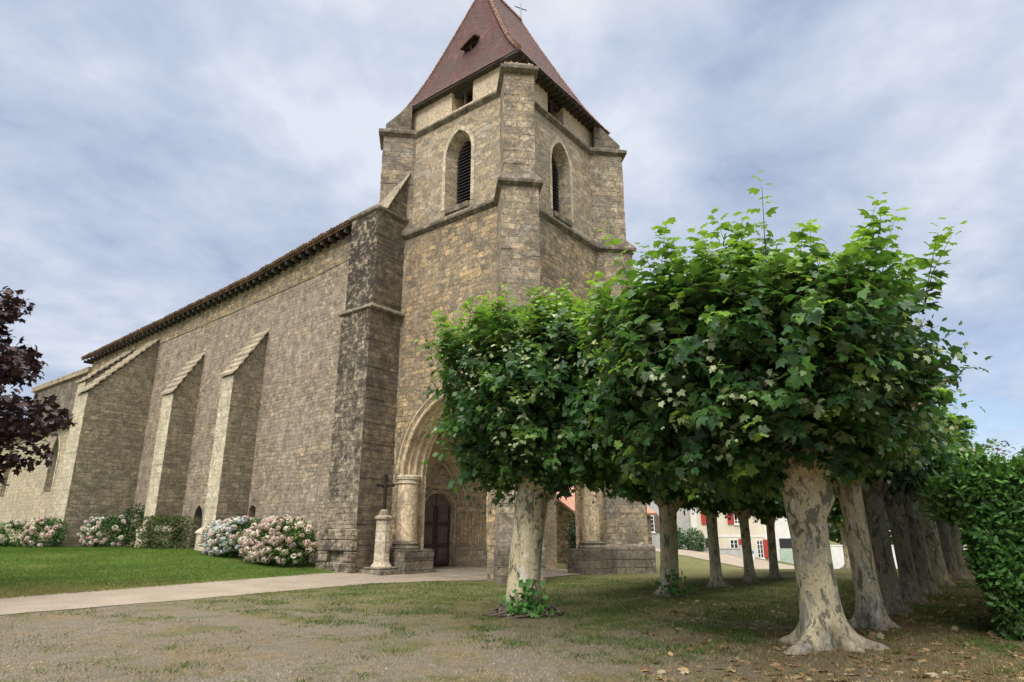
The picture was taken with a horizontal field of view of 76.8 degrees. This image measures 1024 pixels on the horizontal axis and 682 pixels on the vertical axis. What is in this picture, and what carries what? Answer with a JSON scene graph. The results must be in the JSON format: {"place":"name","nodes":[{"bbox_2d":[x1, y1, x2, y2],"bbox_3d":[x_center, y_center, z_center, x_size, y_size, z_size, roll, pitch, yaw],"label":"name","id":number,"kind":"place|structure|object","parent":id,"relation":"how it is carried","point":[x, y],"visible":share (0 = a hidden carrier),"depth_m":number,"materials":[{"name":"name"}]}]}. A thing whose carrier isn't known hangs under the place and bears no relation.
{"place":"outdoors","nodes":[
{"label":"outdoors","id":0,"kind":"place"},
{"bbox_2d":[0,546,340,598],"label":"lawn","id":1,"kind":"structure","parent":0,"point":[312,567],"depth_m":22.98,"materials":[{"name":"green plant"}]},
{"bbox_2d":[0,520,39,546],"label":"hydrangea","id":2,"kind":"object","parent":1,"relation":"on","point":[14,525],"visible":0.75,"depth_m":38.05,"materials":[{"name":"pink plant"}]},
{"bbox_2d":[0,286,77,485],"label":"purple maple","id":3,"kind":"object","parent":1,"relation":"on","point":[18,364],"visible":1,"depth_m":17.61,"materials":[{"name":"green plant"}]},
{"bbox_2d":[18,516,69,546],"bbox_3d":[-26.568,10.901,36.755,3.509,1.888,2.195,-13,-21,36],"label":"hydrangea","id":4,"kind":"object","parent":1,"relation":"on","point":[32,527],"visible":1,"depth_m":36.23,"materials":[{"name":"pink plant"}]},
{"bbox_2d":[76,515,132,546],"bbox_3d":[-23.456,11.000,37.242,4.012,2.009,2.360,-13,-21,36],"label":"hydrangea","id":5,"kind":"object","parent":1,"relation":"on","point":[92,532],"visible":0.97,"depth_m":36.60,"materials":[{"name":"white plant"}]},
{"bbox_2d":[119,502,145,546],"bbox_3d":[-22.239,10.860,38.153,2.834,2.713,1.596,-13,-21,36],"label":"climbing shrub","id":6,"kind":"object","parent":1,"relation":"on","point":[129,512],"visible":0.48,"depth_m":37.84,"materials":[{"name":"green plant"}]},
{"bbox_2d":[123,514,202,548],"bbox_3d":[-18.106,9.982,33.782,5.792,1.853,2.257,-13,-21,36],"label":"clipped shrub","id":7,"kind":"object","parent":1,"relation":"on","point":[177,534],"visible":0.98,"depth_m":33.32,"materials":[{"name":"green plant"}]},
{"bbox_2d":[198,515,280,557],"bbox_3d":[-12.373,8.950,29.434,5.026,1.929,2.696,-13,-21,36],"label":"hydrangea","id":8,"kind":"object","parent":1,"relation":"on","point":[219,537],"visible":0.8,"depth_m":28.58,"materials":[{"name":"white plant"}]},
{"bbox_2d":[238,514,318,566],"bbox_3d":[-9.674,8.424,27.218,4.112,2.175,2.813,-13,-21,36],"label":"hydrangea","id":9,"kind":"object","parent":1,"relation":"on","point":[298,538],"visible":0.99,"depth_m":26.39,"materials":[{"name":"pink plant"}]},
{"bbox_2d":[0,572,486,614],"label":"path","id":10,"kind":"structure","parent":0,"point":[50,602],"depth_m":18.27,"materials":[{"name":"concrete"}]},
{"bbox_2d":[358,473,400,575],"bbox_3d":[-5.172,7.291,25.771,1.240,3.960,1.120,-13,-21,36],"label":"wayside cross","id":11,"kind":"object","parent":10,"relation":"on","point":[380,565],"visible":0.96,"depth_m":25.37,"materials":[{"name":"stone"}]},
{"bbox_2d":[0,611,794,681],"bbox_3d":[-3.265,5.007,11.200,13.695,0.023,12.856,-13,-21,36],"label":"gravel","id":12,"kind":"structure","parent":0,"point":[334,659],"depth_m":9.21,"materials":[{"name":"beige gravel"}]},
{"bbox_2d":[416,566,577,578],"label":"porch floor","id":13,"kind":"structure","parent":0,"point":[451,572],"depth_m":27.13,"materials":[{"name":"beige stone"}]},
{"bbox_2d":[0,536,1023,681],"bbox_3d":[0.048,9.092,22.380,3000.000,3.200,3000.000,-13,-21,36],"label":"ground","id":14,"kind":"structure","parent":0,"point":[689,567],"depth_m":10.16,"materials":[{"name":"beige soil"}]},
{"bbox_2d":[0,0,656,584],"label":"church","id":15,"kind":"structure","parent":14,"relation":"on","point":[292,382],"depth_m":31.06,"materials":[{"name":"stone"}]},
{"bbox_2d":[423,494,435,564],"bbox_3d":[-3.878,8.598,29.560,0.115,3.218,0.945,-13,-21,36],"label":"door leaf","id":16,"kind":"structure","parent":15,"relation":"in","point":[430,508],"depth_m":29.71,"materials":[{"name":"brown wood"}]},
{"bbox_2d":[433,494,450,565],"bbox_3d":[-3.235,8.819,30.301,0.185,3.218,0.945,-13,-21,36],"label":"door leaf","id":17,"kind":"structure","parent":15,"relation":"in","point":[443,509],"depth_m":30.25,"materials":[{"name":"brown wood"}]},
{"bbox_2d":[408,279,643,618],"bbox_3d":[0.920,2.373,14.351,6.265,7.695,5.986,-13,-21,36],"label":"plane tree","id":18,"kind":"object","parent":14,"relation":"on","point":[519,378],"visible":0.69,"depth_m":13.38,"materials":[{"name":"green plant"}]},
{"bbox_2d":[565,511,575,550],"bbox_3d":[4.279,10.641,34.873,2.979,3.392,2.606,-13,-21,36],"label":"laurel bush","id":19,"kind":"object","parent":14,"relation":"on","point":[572,537],"visible":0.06,"depth_m":34.93,"materials":[{"name":"green plant"}]},
{"bbox_2d":[570,540,575,547],"bbox_3d":[3.799,10.655,32.388,2.007,1.878,2.242,-13,-21,36],"label":"laurel bush","id":20,"kind":"object","parent":14,"relation":"on","point":[573,545],"depth_m":32.40,"materials":[{"name":"green plant"}]},
{"bbox_2d":[556,486,656,563],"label":"stone outbuilding","id":21,"kind":"structure","parent":14,"relation":"on","point":[564,508],"depth_m":39.00,"materials":[{"name":"stone"}]},
{"bbox_2d":[582,458,732,596],"bbox_3d":[4.403,4.479,18.466,5.549,5.982,5.196,5,-17,-17],"label":"plane tree","id":22,"kind":"object","parent":14,"relation":"on","point":[669,506],"visible":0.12,"depth_m":17.88,"materials":[{"name":"green plant"}]},
{"bbox_2d":[647,501,689,548],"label":"grey house","id":23,"kind":"structure","parent":14,"relation":"on","point":[683,522],"depth_m":73.13,"materials":[{"name":"paint"}]},
{"bbox_2d":[651,516,655,532],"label":"window","id":24,"kind":"structure","parent":23,"relation":"in","point":[652,517],"depth_m":73.07,"materials":[{"name":"white glass"}]},
{"bbox_2d":[677,525,686,548],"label":"round bush","id":25,"kind":"object","parent":14,"relation":"on","point":[681,539],"visible":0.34,"depth_m":67.93,"materials":[{"name":"green plant"}]},
{"bbox_2d":[684,527,705,551],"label":"round bush","id":26,"kind":"object","parent":14,"relation":"on","point":[698,544],"visible":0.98,"depth_m":67.96,"materials":[{"name":"green plant"}]},
{"bbox_2d":[680,488,759,587],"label":"plane tree","id":27,"kind":"object","parent":14,"relation":"on","point":[716,576],"visible":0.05,"depth_m":20.64,"materials":[{"name":"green plant"}]},
{"bbox_2d":[700,545,742,556],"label":"garden wall","id":28,"kind":"structure","parent":14,"relation":"on","point":[738,552],"depth_m":69.05,"materials":[{"name":"white paint"}]},
{"bbox_2d":[689,508,768,559],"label":"cream house","id":29,"kind":"structure","parent":14,"relation":"on","point":[729,534],"depth_m":72.31,"materials":[{"name":"paint"}]},
{"bbox_2d":[692,486,784,582],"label":"plane tree","id":30,"kind":"object","parent":14,"relation":"on","point":[776,503],"visible":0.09,"depth_m":22.49,"materials":[{"name":"green plant"}]},
{"bbox_2d":[723,488,786,578],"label":"plane tree","id":31,"kind":"object","parent":14,"relation":"on","point":[767,520],"visible":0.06,"depth_m":24.73,"materials":[{"name":"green plant"}]},
{"bbox_2d":[557,170,992,653],"bbox_3d":[4.038,1.541,10.694,6.769,7.193,6.428,-13,-21,36],"label":"plane tree","id":32,"kind":"object","parent":14,"relation":"on","point":[679,355],"visible":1,"depth_m":9.44,"materials":[{"name":"green plant"}]},
{"bbox_2d":[775,517,793,563],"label":"white house","id":33,"kind":"structure","parent":14,"relation":"on","point":[783,544],"depth_m":73.01,"materials":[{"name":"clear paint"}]},
{"bbox_2d":[779,538,791,547],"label":"window","id":34,"kind":"structure","parent":33,"relation":"in","point":[784,542],"depth_m":72.98,"materials":[{"name":"grey glass"}]},
{"bbox_2d":[777,494,840,520],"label":"plane tree","id":35,"kind":"object","parent":14,"relation":"on","point":[836,504],"visible":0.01,"depth_m":28.31,"materials":[{"name":"green plant"}]},
{"bbox_2d":[637,581,1023,681],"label":"fallen leaves","id":36,"kind":"object","parent":14,"relation":"on","point":[873,635],"visible":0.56,"depth_m":9.05,"materials":[{"name":"brown dry leaf"}]},
{"bbox_2d":[827,494,850,568],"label":"plane tree","id":37,"kind":"object","parent":14,"relation":"on","point":[835,516],"visible":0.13,"depth_m":33.86,"materials":[{"name":"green plant"}]},
{"bbox_2d":[741,364,944,630],"bbox_3d":[5.900,2.511,12.616,4.482,6.460,4.952,-13,-21,36],"label":"plane tree","id":38,"kind":"object","parent":14,"relation":"on","point":[870,611],"visible":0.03,"depth_m":11.85,"materials":[{"name":"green plant"}]},
{"bbox_2d":[828,510,892,544],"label":"broadleaf tree","id":39,"kind":"object","parent":14,"relation":"on","point":[834,534],"visible":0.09,"depth_m":92.69,"materials":[{"name":"green plant"}]},
{"bbox_2d":[830,545,964,568],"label":"long white wall","id":40,"kind":"structure","parent":14,"relation":"on","point":[837,554],"depth_m":74.06,"materials":[{"name":"white paint"}]},
{"bbox_2d":[834,387,963,614],"bbox_3d":[7.766,3.504,14.641,4.513,5.690,5.010,-13,-21,36],"label":"plane tree","id":41,"kind":"object","parent":14,"relation":"on","point":[889,585],"visible":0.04,"depth_m":14.13,"materials":[{"name":"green plant"}]},
{"bbox_2d":[833,406,970,602],"bbox_3d":[9.558,4.256,16.801,4.326,5.454,4.802,-13,-21,36],"label":"plane tree","id":42,"kind":"object","parent":14,"relation":"on","point":[895,500],"visible":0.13,"depth_m":16.30,"materials":[{"name":"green plant"}]},
{"bbox_2d":[835,406,978,593],"bbox_3d":[11.371,4.766,19.134,4.658,5.873,5.171,-13,-21,36],"label":"plane tree","id":43,"kind":"object","parent":14,"relation":"on","point":[924,571],"visible":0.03,"depth_m":18.53,"materials":[{"name":"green plant"}]},
{"bbox_2d":[934,445,985,579],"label":"plane tree","id":44,"kind":"object","parent":14,"relation":"on","point":[948,551],"visible":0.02,"depth_m":24.18,"materials":[{"name":"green plant"}]},
{"bbox_2d":[919,430,1002,586],"bbox_3d":[13.670,5.598,22.096,5.243,5.976,4.909,-4,-17,12],"label":"plane tree","id":45,"kind":"object","parent":14,"relation":"on","point":[940,572],"visible":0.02,"depth_m":21.16,"materials":[{"name":"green plant"}]},
{"bbox_2d":[948,452,989,573],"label":"plane tree","id":46,"kind":"object","parent":14,"relation":"on","point":[956,544],"visible":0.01,"depth_m":27.44,"materials":[{"name":"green plant"}]},
{"bbox_2d":[917,439,1023,641],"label":"laurel hedge","id":47,"kind":"object","parent":14,"relation":"on","point":[979,497],"visible":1,"depth_m":10.60,"materials":[{"name":"green plant"}]},
{"bbox_2d":[980,438,1022,460],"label":"bare tree","id":48,"kind":"object","parent":14,"relation":"on","point":[999,449],"visible":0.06,"depth_m":44.36,"materials":[{"name":"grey plant"}]},
{"bbox_2d":[0,0,1023,531],"label":"sky","id":49,"kind":"structure","parent":0,"point":[156,156],"materials":[{"name":"blue"}]},
{"bbox_2d":[655,548,794,568],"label":"road","id":50,"kind":"structure","parent":0,"point":[738,561],"depth_m":65.19,"materials":[{"name":"beige asphalt"}]}
]}

